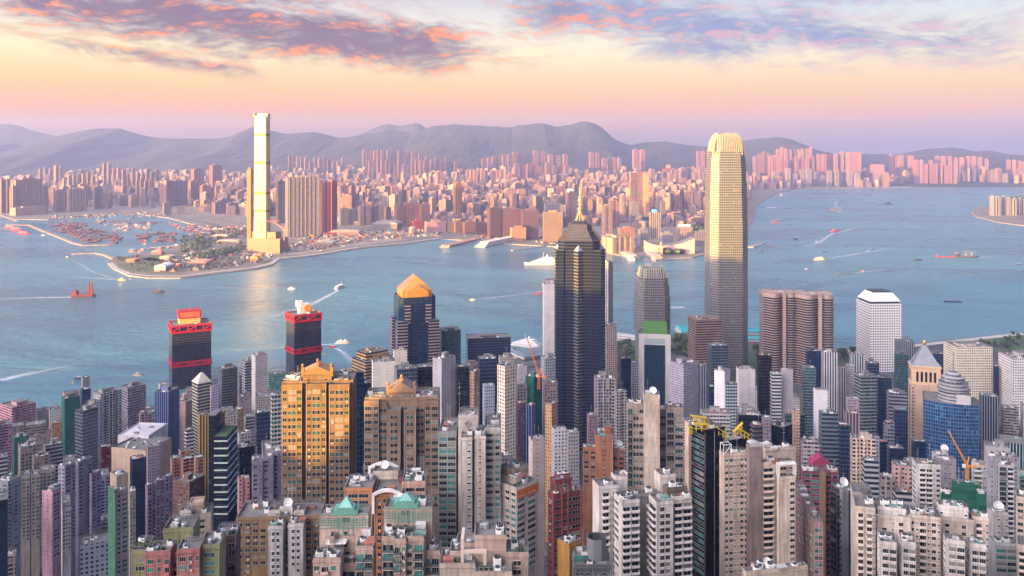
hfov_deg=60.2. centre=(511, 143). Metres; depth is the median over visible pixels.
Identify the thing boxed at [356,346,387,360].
office tower
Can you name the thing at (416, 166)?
tower
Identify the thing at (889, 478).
office block
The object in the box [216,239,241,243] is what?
shed
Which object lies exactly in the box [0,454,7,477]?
office block
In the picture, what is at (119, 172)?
tower
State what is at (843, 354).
park tree
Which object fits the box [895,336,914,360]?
office tower
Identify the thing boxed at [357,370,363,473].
office tower
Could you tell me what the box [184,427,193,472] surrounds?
office block
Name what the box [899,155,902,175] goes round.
tower
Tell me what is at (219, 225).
road
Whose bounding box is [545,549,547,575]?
walk up block
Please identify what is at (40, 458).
office block
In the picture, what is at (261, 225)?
tower crane
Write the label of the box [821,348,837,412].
office tower
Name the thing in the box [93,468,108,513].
walk up block
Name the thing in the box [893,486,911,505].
office block
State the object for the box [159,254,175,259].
shed
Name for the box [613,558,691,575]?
lower windows
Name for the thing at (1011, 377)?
hotel slab
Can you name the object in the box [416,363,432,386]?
office tower
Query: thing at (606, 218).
tower
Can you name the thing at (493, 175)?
tower
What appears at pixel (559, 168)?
tower
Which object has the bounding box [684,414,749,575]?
black teal tower
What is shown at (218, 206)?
block
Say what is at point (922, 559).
lower windows
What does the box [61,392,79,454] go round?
netted tower
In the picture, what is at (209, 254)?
woodland
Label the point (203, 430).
apartment tower
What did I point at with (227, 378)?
office tower
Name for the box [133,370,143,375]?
tugboat
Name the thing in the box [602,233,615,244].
block
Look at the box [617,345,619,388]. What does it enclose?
apartment tower
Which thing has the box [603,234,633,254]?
long hotel
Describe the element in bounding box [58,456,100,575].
lavender cluster
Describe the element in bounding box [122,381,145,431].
office tower
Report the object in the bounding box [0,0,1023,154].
sky
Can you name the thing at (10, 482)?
blue grey block
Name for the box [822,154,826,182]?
tower
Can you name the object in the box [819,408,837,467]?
office tower
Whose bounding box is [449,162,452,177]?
tower
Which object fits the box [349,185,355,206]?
tower
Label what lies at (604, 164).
tower
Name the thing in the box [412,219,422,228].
block
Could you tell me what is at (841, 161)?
tower
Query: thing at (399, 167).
tower
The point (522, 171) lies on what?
tower
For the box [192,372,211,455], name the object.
hip roof tower
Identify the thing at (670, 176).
tower
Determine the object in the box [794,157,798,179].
tower
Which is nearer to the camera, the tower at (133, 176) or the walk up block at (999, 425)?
the walk up block at (999, 425)
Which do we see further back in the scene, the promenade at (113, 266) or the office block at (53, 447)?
the promenade at (113, 266)
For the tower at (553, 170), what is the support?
on the shore ground at (758, 197)
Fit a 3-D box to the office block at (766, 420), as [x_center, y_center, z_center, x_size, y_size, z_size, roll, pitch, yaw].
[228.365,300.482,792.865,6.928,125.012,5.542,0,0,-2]
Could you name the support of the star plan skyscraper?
on the ground at (796, 387)
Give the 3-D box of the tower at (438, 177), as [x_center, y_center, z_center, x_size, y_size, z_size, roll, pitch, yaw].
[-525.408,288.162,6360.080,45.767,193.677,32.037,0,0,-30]
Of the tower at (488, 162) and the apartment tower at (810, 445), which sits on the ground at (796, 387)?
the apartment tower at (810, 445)
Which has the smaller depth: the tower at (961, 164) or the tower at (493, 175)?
the tower at (493, 175)
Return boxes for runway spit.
[784,186,911,186]
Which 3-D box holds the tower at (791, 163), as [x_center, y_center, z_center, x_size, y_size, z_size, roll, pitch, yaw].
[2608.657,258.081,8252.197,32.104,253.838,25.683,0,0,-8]
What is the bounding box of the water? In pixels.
[0,187,1023,408]
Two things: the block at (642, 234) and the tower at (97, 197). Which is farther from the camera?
the tower at (97, 197)
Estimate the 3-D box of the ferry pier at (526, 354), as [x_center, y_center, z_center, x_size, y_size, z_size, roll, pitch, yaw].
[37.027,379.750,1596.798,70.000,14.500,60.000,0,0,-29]
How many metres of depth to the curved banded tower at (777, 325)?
1405.98 m
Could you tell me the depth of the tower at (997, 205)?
4697.28 m
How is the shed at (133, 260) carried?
on the shore ground at (758, 197)
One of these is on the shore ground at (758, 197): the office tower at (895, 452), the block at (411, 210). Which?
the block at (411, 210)
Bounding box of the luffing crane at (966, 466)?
[948,431,976,478]
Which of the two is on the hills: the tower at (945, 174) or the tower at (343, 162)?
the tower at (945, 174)
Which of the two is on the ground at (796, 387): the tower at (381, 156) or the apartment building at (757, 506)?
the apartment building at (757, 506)
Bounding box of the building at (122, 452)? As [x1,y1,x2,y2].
[111,434,171,510]
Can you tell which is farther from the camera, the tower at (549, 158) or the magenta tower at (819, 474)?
the tower at (549, 158)
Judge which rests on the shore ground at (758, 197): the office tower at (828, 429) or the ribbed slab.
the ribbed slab
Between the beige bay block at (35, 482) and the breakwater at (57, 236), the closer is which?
the beige bay block at (35, 482)
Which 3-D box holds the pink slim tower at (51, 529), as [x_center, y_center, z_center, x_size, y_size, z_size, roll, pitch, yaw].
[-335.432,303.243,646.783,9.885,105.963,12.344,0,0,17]
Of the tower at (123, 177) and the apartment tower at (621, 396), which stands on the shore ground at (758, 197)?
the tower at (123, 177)
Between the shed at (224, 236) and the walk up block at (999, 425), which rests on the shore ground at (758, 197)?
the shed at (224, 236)
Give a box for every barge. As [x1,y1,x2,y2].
[70,281,95,296]
[829,197,842,211]
[935,255,955,257]
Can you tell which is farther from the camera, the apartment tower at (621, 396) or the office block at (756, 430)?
the apartment tower at (621, 396)
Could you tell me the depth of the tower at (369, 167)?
8255.58 m
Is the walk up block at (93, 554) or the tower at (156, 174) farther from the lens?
the tower at (156, 174)
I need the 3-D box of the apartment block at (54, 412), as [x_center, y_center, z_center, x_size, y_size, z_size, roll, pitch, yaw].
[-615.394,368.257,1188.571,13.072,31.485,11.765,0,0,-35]
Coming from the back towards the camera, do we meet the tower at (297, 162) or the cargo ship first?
the tower at (297, 162)
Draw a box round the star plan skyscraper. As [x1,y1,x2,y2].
[554,189,604,450]
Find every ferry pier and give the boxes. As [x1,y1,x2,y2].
[511,347,542,360]
[617,332,634,340]
[675,325,687,334]
[748,328,758,334]
[748,336,758,342]
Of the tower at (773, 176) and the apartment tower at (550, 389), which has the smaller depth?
the apartment tower at (550, 389)
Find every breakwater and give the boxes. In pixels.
[28,225,109,245]
[72,253,113,258]
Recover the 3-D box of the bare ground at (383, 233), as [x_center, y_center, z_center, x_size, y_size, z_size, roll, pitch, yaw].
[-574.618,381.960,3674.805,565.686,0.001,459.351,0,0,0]
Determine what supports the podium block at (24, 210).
on the shore ground at (758, 197)
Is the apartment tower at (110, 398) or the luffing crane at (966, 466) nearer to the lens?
the luffing crane at (966, 466)
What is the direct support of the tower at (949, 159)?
on the shore ground at (758, 197)
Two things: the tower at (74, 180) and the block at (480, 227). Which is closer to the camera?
the block at (480, 227)
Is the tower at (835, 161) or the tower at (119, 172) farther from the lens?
the tower at (835, 161)
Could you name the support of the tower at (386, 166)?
on the shore ground at (758, 197)
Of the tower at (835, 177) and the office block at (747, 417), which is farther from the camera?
the tower at (835, 177)
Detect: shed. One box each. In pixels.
[126,258,139,261]
[151,249,163,254]
[154,262,174,270]
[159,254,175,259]
[187,259,211,265]
[212,234,229,238]
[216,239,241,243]
[250,255,259,261]
[314,239,335,245]
[330,229,360,234]
[372,220,402,229]
[409,226,416,234]
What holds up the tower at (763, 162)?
on the shore ground at (758, 197)
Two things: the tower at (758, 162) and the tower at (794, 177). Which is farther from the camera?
the tower at (758, 162)
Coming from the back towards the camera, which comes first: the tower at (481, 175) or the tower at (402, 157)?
the tower at (402, 157)
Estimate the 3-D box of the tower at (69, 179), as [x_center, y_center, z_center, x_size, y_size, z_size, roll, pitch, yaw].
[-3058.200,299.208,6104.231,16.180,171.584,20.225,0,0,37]
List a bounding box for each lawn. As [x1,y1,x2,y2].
[117,256,248,272]
[138,253,189,260]
[620,344,634,349]
[730,347,757,377]
[839,355,848,366]
[973,335,1023,351]
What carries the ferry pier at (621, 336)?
in the water
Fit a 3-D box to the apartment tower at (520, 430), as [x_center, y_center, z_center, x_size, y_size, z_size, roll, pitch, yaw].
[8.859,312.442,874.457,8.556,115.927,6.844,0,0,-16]
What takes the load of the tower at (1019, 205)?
on the eastern shore ground at (982, 212)
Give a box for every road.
[12,212,601,242]
[167,234,394,254]
[526,342,1023,366]
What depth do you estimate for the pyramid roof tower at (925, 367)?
998.72 m
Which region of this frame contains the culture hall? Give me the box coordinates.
[644,237,694,253]
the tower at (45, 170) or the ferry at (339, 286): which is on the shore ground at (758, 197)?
the tower at (45, 170)
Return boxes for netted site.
[940,469,986,510]
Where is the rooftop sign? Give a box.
[678,224,689,226]
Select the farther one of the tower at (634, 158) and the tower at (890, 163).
the tower at (634, 158)
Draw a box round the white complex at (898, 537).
[850,481,989,575]
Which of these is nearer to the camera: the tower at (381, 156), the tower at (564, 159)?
the tower at (381, 156)
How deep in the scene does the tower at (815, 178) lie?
8050.02 m
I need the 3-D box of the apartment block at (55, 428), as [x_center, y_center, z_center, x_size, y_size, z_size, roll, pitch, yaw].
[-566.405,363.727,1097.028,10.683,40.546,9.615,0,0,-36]
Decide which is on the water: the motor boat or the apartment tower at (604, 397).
the motor boat
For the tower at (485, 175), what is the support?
on the shore ground at (758, 197)
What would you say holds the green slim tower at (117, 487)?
on the ground at (796, 387)
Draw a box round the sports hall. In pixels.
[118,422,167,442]
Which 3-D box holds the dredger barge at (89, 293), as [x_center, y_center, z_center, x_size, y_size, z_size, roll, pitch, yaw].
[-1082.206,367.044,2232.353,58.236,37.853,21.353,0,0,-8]
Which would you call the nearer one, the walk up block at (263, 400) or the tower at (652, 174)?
the walk up block at (263, 400)
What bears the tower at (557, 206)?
on the shore ground at (758, 197)
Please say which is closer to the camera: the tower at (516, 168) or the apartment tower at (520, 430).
the apartment tower at (520, 430)
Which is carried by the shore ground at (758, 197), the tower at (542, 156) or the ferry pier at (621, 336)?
the tower at (542, 156)
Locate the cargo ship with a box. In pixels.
[955,250,978,257]
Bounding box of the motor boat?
[627,255,634,260]
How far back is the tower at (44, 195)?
4923.91 m
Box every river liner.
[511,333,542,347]
[524,252,553,264]
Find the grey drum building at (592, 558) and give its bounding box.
[572,532,612,575]
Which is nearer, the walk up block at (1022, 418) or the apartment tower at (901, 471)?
the apartment tower at (901, 471)
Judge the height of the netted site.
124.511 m
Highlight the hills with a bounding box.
[0,121,1023,186]
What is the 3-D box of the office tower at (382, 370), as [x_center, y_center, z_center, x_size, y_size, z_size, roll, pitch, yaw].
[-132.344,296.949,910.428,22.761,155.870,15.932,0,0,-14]
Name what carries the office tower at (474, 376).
on the ground at (796, 387)
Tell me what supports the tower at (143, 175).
on the shore ground at (758, 197)
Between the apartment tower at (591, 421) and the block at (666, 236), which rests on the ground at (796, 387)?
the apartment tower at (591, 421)
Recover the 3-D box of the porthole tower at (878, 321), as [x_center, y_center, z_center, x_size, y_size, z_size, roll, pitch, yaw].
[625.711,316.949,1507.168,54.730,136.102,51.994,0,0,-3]
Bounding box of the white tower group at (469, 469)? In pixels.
[438,382,500,546]
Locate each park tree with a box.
[673,345,680,355]
[840,351,847,357]
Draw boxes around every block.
[0,398,35,431]
[0,419,11,469]
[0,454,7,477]
[0,472,20,575]
[8,548,15,575]
[10,206,46,215]
[12,421,23,454]
[13,432,28,474]
[18,438,41,527]
[21,464,54,575]
[25,419,45,441]
[29,433,44,450]
[32,448,49,469]
[36,406,48,425]
[44,436,62,482]
[49,405,60,429]
[51,420,60,439]
[63,454,73,462]
[80,531,107,575]
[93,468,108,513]
[101,513,107,531]
[118,194,130,205]
[128,194,137,207]
[128,540,128,575]
[130,500,225,575]
[145,401,153,422]
[145,467,172,540]
[147,443,160,481]
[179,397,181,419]
[180,491,212,536]
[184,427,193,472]
[200,199,211,209]
[212,200,224,213]
[218,521,240,575]
[226,202,236,213]
[235,485,325,575]
[237,199,246,212]
[237,372,241,393]
[256,392,271,422]
[312,496,375,575]
[322,231,335,235]
[339,207,348,224]
[344,460,427,575]
[349,208,357,224]
[358,204,370,224]
[371,204,383,222]
[381,492,441,575]
[384,205,390,219]
[394,204,403,225]
[404,201,419,225]
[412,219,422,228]
[420,202,429,222]
[425,219,445,232]
[439,498,528,575]
[446,221,453,232]
[454,220,462,232]
[463,220,473,233]
[474,221,486,233]
[487,206,500,237]
[501,207,520,236]
[501,446,512,463]
[510,225,525,240]
[516,381,526,403]
[521,208,538,239]
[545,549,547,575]
[557,533,582,575]
[579,485,582,513]
[580,452,582,473]
[592,467,692,575]
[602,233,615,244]
[618,226,634,240]
[638,227,647,245]
[655,191,667,211]
[660,231,672,243]
[676,226,691,241]
[684,417,692,465]
[694,229,704,245]
[700,406,730,436]
[736,409,761,439]
[742,557,808,575]
[750,420,762,458]
[755,386,756,408]
[762,409,770,442]
[793,393,799,408]
[796,479,823,575]
[846,152,860,182]
[869,164,883,182]
[879,472,894,499]
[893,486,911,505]
[904,457,914,491]
[978,400,998,438]
[984,439,1009,461]
[987,498,1015,575]
[998,445,1018,541]
[999,418,1000,433]
[999,434,1023,468]
[1001,404,1018,436]
[1019,420,1020,436]
[1021,401,1023,436]
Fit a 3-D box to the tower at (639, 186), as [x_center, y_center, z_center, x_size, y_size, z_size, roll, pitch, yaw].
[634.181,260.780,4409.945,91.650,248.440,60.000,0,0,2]
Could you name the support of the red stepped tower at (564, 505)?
on the ground at (796, 387)
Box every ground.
[0,186,891,278]
[9,332,1023,575]
[204,238,407,254]
[310,230,435,240]
[972,205,1023,225]
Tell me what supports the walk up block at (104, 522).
on the ground at (796, 387)
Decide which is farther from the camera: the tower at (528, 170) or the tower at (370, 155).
the tower at (370, 155)
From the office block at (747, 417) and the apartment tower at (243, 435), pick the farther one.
the apartment tower at (243, 435)
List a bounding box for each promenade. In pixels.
[108,237,441,275]
[833,333,1023,350]
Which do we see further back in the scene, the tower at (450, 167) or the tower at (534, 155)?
the tower at (534, 155)
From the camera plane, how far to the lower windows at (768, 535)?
428.17 m
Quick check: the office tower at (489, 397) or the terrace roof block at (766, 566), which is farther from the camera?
the office tower at (489, 397)
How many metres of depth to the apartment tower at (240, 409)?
962.87 m
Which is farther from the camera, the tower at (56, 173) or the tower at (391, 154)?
the tower at (391, 154)
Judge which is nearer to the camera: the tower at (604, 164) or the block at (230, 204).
the block at (230, 204)
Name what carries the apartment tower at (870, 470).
on the ground at (796, 387)
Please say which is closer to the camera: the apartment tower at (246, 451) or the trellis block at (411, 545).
the trellis block at (411, 545)
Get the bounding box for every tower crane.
[257,218,279,233]
[527,338,545,389]
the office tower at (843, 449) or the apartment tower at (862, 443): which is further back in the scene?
the office tower at (843, 449)
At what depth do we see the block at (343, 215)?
4151.92 m
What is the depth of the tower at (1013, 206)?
4698.52 m
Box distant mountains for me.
[0,123,1017,156]
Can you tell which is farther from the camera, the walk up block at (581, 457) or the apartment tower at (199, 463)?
the walk up block at (581, 457)
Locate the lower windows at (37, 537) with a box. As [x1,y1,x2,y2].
[22,532,38,540]
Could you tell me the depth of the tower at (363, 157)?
8820.95 m
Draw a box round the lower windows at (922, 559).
[858,533,988,575]
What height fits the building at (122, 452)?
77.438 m
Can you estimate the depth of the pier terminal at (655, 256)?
2972.51 m
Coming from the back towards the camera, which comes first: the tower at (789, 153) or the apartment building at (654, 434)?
the tower at (789, 153)
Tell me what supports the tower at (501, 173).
on the shore ground at (758, 197)
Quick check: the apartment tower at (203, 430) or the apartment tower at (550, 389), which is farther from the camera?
the apartment tower at (203, 430)
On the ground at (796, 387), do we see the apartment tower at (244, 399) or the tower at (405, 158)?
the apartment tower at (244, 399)
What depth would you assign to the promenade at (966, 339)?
1720.78 m
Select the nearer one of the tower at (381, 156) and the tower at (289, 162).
the tower at (289, 162)
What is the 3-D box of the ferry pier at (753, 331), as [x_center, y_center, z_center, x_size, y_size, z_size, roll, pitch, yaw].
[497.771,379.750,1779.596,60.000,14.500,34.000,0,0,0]
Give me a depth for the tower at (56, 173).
7209.15 m
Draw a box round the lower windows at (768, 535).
[724,519,794,575]
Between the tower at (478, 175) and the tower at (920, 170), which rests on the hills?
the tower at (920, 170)
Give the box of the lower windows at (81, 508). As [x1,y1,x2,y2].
[72,504,100,539]
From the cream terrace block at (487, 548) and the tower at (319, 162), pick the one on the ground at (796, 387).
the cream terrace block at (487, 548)
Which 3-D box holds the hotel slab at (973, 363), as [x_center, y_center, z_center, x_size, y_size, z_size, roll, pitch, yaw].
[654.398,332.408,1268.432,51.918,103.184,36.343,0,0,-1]
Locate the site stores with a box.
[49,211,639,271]
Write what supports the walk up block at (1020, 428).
on the ground at (796, 387)
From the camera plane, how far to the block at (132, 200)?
5324.77 m
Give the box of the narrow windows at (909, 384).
[909,384,913,455]
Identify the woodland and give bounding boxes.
[115,255,244,269]
[179,227,247,258]
[658,222,704,253]
[1006,195,1023,198]
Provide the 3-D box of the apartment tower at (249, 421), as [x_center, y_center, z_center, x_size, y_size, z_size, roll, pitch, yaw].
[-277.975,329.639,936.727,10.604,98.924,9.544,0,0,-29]
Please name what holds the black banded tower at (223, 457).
on the ground at (796, 387)
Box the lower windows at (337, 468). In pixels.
[282,465,348,503]
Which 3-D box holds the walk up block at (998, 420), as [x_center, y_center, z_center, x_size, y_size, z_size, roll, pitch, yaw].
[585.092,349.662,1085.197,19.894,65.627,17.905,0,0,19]
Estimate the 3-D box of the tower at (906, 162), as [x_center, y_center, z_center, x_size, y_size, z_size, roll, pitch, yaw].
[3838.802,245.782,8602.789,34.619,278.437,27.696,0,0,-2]
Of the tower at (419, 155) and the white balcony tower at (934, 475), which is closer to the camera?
the white balcony tower at (934, 475)
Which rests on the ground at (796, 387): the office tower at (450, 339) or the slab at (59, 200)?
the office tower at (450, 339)
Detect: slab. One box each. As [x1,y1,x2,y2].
[11,178,41,206]
[54,189,65,211]
[67,187,85,211]
[285,175,319,236]
[943,338,992,399]
[998,350,1023,419]
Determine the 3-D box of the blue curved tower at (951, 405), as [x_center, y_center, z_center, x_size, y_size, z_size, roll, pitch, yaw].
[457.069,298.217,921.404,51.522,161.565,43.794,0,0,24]
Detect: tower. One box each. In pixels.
[0,178,5,212]
[0,489,7,575]
[5,178,9,211]
[10,185,16,206]
[38,168,42,180]
[42,185,47,211]
[42,482,60,575]
[44,167,47,174]
[49,168,52,180]
[54,165,58,181]
[59,165,62,176]
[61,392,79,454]
[61,493,70,575]
[63,177,66,185]
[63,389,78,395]
[67,175,71,185]
[72,174,75,187]
[75,404,97,469]
[77,174,80,186]
[80,386,90,407]
[81,375,89,387]
[82,173,85,182]
[84,398,99,468]
[86,172,90,184]
[91,175,94,184]
[93,186,101,208]
[93,387,121,446]
[99,443,110,484]
[102,163,106,183]
[107,162,110,183]
[107,468,128,575]
[112,168,115,185]
[117,167,120,178]
[122,169,125,185]
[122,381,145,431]
[126,174,130,187]
[128,486,135,575]
[130,449,145,542]
[131,167,134,185]
[136,172,139,181]
[136,180,138,204]
[139,407,147,422]
[141,172,144,186]
[144,180,147,203]
[146,169,149,180]
[148,180,151,203]
[150,172,154,186]
[154,385,178,454]
[155,169,158,180]
[159,180,172,206]
[168,308,211,389]
[170,454,180,479]
[173,180,187,205]
[173,469,204,515]
[179,446,190,456]
[180,395,191,447]
[181,446,192,474]
[182,389,191,399]
[188,180,199,199]
[191,168,203,184]
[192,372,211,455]
[194,445,204,473]
[198,411,208,500]
[200,184,209,192]
[209,164,221,186]
[209,409,237,530]
[210,384,218,413]
[218,363,236,408]
[221,407,237,428]
[236,406,243,430]
[237,391,251,414]
[237,428,251,443]
[237,439,254,499]
[237,470,249,514]
[242,357,251,394]
[244,413,254,444]
[247,167,252,244]
[248,114,287,253]
[252,351,267,413]
[252,435,281,500]
[255,408,269,454]
[271,392,281,449]
[276,179,284,223]
[281,358,356,503]
[285,300,321,374]
[288,154,290,172]
[292,154,294,172]
[296,156,298,169]
[300,157,302,167]
[304,156,307,169]
[309,161,312,172]
[313,157,316,171]
[318,158,321,172]
[321,181,329,231]
[322,157,325,174]
[327,159,330,172]
[329,180,336,230]
[332,161,335,172]
[339,184,348,206]
[341,157,344,169]
[341,366,351,370]
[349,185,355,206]
[352,352,392,386]
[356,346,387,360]
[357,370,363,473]
[362,149,364,168]
[364,374,439,538]
[364,377,370,398]
[366,151,368,166]
[368,160,371,178]
[369,151,372,160]
[372,159,375,179]
[372,356,395,386]
[377,158,379,177]
[380,150,382,168]
[381,162,383,178]
[385,159,388,176]
[387,149,389,161]
[389,161,392,173]
[390,149,392,161]
[390,274,438,364]
[393,343,406,364]
[394,151,396,164]
[394,165,396,175]
[394,362,416,383]
[397,150,399,168]
[398,160,400,177]
[401,151,403,167]
[402,164,405,172]
[404,152,406,164]
[406,165,409,180]
[408,150,410,170]
[411,159,413,174]
[414,152,416,168]
[415,159,417,174]
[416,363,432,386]
[418,152,420,169]
[419,160,422,177]
[423,160,426,173]
[425,156,428,173]
[430,160,433,170]
[433,351,455,422]
[435,157,438,170]
[435,171,442,184]
[439,160,442,170]
[439,326,460,364]
[444,158,447,176]
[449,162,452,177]
[453,182,461,217]
[454,161,457,171]
[456,364,468,417]
[459,159,462,168]
[465,360,476,369]
[466,333,510,363]
[469,368,479,424]
[470,169,472,180]
[473,169,476,183]
[477,169,479,182]
[477,353,496,424]
[480,170,483,182]
[481,158,485,168]
[483,382,494,424]
[484,170,486,181]
[486,157,490,168]
[492,156,495,168]
[492,170,494,182]
[496,170,499,178]
[497,156,500,169]
[497,361,515,459]
[499,352,513,363]
[500,170,503,178]
[501,459,538,575]
[502,154,505,166]
[507,154,510,169]
[512,152,515,166]
[513,163,518,177]
[516,363,526,381]
[516,400,525,462]
[517,152,521,167]
[520,164,524,178]
[525,371,541,434]
[525,402,535,473]
[526,163,531,180]
[529,426,544,575]
[532,150,537,162]
[532,162,537,179]
[538,165,543,179]
[540,151,545,162]
[541,353,555,435]
[543,210,561,242]
[543,280,553,355]
[543,372,557,436]
[544,202,562,227]
[545,162,550,174]
[545,400,556,541]
[547,154,552,163]
[547,470,581,575]
[551,166,556,174]
[552,425,566,475]
[555,155,560,163]
[557,164,562,174]
[562,154,567,164]
[563,164,568,173]
[566,191,576,222]
[566,428,578,486]
[583,423,624,545]
[587,412,595,442]
[589,152,593,168]
[594,371,615,444]
[595,153,599,167]
[601,204,611,233]
[602,158,605,171]
[605,260,612,323]
[605,323,616,388]
[607,157,610,170]
[609,200,619,227]
[612,157,615,171]
[616,381,626,470]
[617,158,620,173]
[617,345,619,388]
[620,355,630,398]
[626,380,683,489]
[629,171,648,215]
[629,201,638,222]
[631,360,638,398]
[632,149,637,169]
[634,264,669,361]
[639,149,644,170]
[639,321,670,405]
[649,212,659,237]
[650,169,654,180]
[656,172,660,180]
[659,242,662,254]
[660,200,665,220]
[662,171,666,177]
[668,173,672,180]
[670,357,698,416]
[674,169,678,183]
[680,167,684,177]
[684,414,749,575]
[686,167,690,180]
[688,315,721,363]
[692,172,696,182]
[696,151,699,167]
[698,166,702,179]
[699,361,707,414]
[701,151,704,169]
[705,133,747,375]
[707,342,727,384]
[708,384,713,407]
[714,366,729,407]
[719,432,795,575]
[725,381,736,434]
[736,365,754,408]
[737,398,753,409]
[753,156,755,172]
[757,154,760,172]
[757,351,771,415]
[759,289,795,383]
[761,151,764,175]
[766,153,768,175]
[768,156,772,183]
[770,371,780,421]
[771,172,776,182]
[771,419,791,444]
[773,155,777,176]
[778,155,782,169]
[778,170,783,180]
[781,367,792,421]
[784,148,786,159]
[784,160,787,183]
[784,411,791,423]
[785,168,790,186]
[788,149,791,167]
[789,158,792,181]
[792,149,795,173]
[792,173,797,185]
[792,408,799,478]
[793,290,833,384]
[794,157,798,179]
[799,154,803,169]
[799,169,804,179]
[800,413,804,478]
[800,452,838,575]
[801,361,815,437]
[801,436,819,466]
[805,157,808,183]
[806,168,811,186]
[806,346,820,386]
[809,147,811,167]
[810,156,813,182]
[813,172,817,184]
[813,387,827,439]
[815,157,816,171]
[816,154,820,182]
[819,175,824,185]
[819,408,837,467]
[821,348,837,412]
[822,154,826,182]
[826,170,831,186]
[828,154,831,170]
[828,477,850,575]
[833,154,837,169]
[833,169,838,186]
[838,366,845,422]
[838,422,849,482]
[839,151,843,181]
[840,172,845,184]
[844,407,859,433]
[845,363,854,395]
[846,390,858,411]
[847,170,852,185]
[849,349,863,371]
[850,431,875,483]
[854,173,859,186]
[854,369,876,435]
[856,289,901,371]
[862,456,878,502]
[865,354,878,374]
[874,435,878,460]
[877,374,891,439]
[879,439,887,472]
[883,420,894,444]
[886,388,907,420]
[886,444,903,472]
[888,155,892,173]
[892,460,910,489]
[893,156,897,175]
[893,406,907,456]
[894,350,908,393]
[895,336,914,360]
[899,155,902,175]
[904,155,908,170]
[908,334,941,456]
[909,155,913,179]
[911,438,925,457]
[912,443,956,507]
[914,160,918,182]
[919,159,922,182]
[923,352,978,479]
[924,164,927,182]
[928,160,932,182]
[931,349,942,377]
[933,164,937,183]
[934,156,939,163]
[938,164,942,183]
[941,156,945,164]
[943,165,947,183]
[947,156,951,164]
[948,163,951,183]
[953,158,957,172]
[953,166,956,183]
[959,157,963,177]
[965,156,969,171]
[971,156,975,174]
[971,449,1013,539]
[977,157,981,168]
[979,392,997,459]
[983,158,988,177]
[989,195,994,215]
[993,362,998,404]
[995,196,999,215]
[1000,196,1005,214]
[1006,159,1010,174]
[1006,197,1010,215]
[1011,198,1016,215]
[1012,160,1015,180]
[1015,488,1023,575]
[1017,160,1021,171]
[1017,197,1021,214]
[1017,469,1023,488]
[1022,199,1023,214]
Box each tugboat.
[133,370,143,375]
[152,287,164,292]
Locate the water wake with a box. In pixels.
[0,374,26,380]
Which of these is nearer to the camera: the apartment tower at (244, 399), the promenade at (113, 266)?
the apartment tower at (244, 399)
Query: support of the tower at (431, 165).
on the shore ground at (758, 197)
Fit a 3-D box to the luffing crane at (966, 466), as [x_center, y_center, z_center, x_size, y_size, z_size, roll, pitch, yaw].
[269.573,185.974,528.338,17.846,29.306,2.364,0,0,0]
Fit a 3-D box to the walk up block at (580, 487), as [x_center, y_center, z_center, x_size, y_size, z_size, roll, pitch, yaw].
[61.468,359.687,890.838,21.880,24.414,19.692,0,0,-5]
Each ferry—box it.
[4,225,14,228]
[11,227,23,230]
[334,284,345,288]
[335,339,350,343]
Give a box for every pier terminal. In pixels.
[439,238,480,247]
[474,236,513,247]
[511,244,555,250]
[620,251,639,258]
[645,252,663,259]
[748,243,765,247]
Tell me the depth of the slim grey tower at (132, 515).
601.05 m
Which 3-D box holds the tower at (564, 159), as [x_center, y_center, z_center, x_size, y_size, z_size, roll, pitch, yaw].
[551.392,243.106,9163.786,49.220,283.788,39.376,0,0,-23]
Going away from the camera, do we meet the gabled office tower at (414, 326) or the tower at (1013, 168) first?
the gabled office tower at (414, 326)
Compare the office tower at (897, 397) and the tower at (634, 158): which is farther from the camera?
the tower at (634, 158)
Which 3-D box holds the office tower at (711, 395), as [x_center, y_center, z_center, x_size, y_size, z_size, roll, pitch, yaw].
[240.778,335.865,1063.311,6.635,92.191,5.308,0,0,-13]
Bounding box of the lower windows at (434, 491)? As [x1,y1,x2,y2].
[428,489,437,507]
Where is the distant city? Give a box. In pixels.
[0,165,1023,226]
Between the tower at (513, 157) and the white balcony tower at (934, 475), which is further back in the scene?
the tower at (513, 157)
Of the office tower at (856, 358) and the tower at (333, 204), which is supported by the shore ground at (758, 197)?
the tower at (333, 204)
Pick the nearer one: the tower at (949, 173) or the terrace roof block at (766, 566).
the terrace roof block at (766, 566)
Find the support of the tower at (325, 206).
on the shore ground at (758, 197)
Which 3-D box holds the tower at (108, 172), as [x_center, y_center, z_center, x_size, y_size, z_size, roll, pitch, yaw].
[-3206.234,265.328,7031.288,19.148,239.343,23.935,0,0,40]
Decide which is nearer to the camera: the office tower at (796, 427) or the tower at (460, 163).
the office tower at (796, 427)
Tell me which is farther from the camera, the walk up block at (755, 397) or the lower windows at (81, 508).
the walk up block at (755, 397)
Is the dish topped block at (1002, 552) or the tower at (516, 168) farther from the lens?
the tower at (516, 168)
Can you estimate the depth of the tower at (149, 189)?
5582.83 m
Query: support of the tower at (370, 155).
on the shore ground at (758, 197)
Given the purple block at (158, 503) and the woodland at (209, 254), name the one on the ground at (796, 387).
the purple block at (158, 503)
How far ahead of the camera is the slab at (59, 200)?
4980.95 m

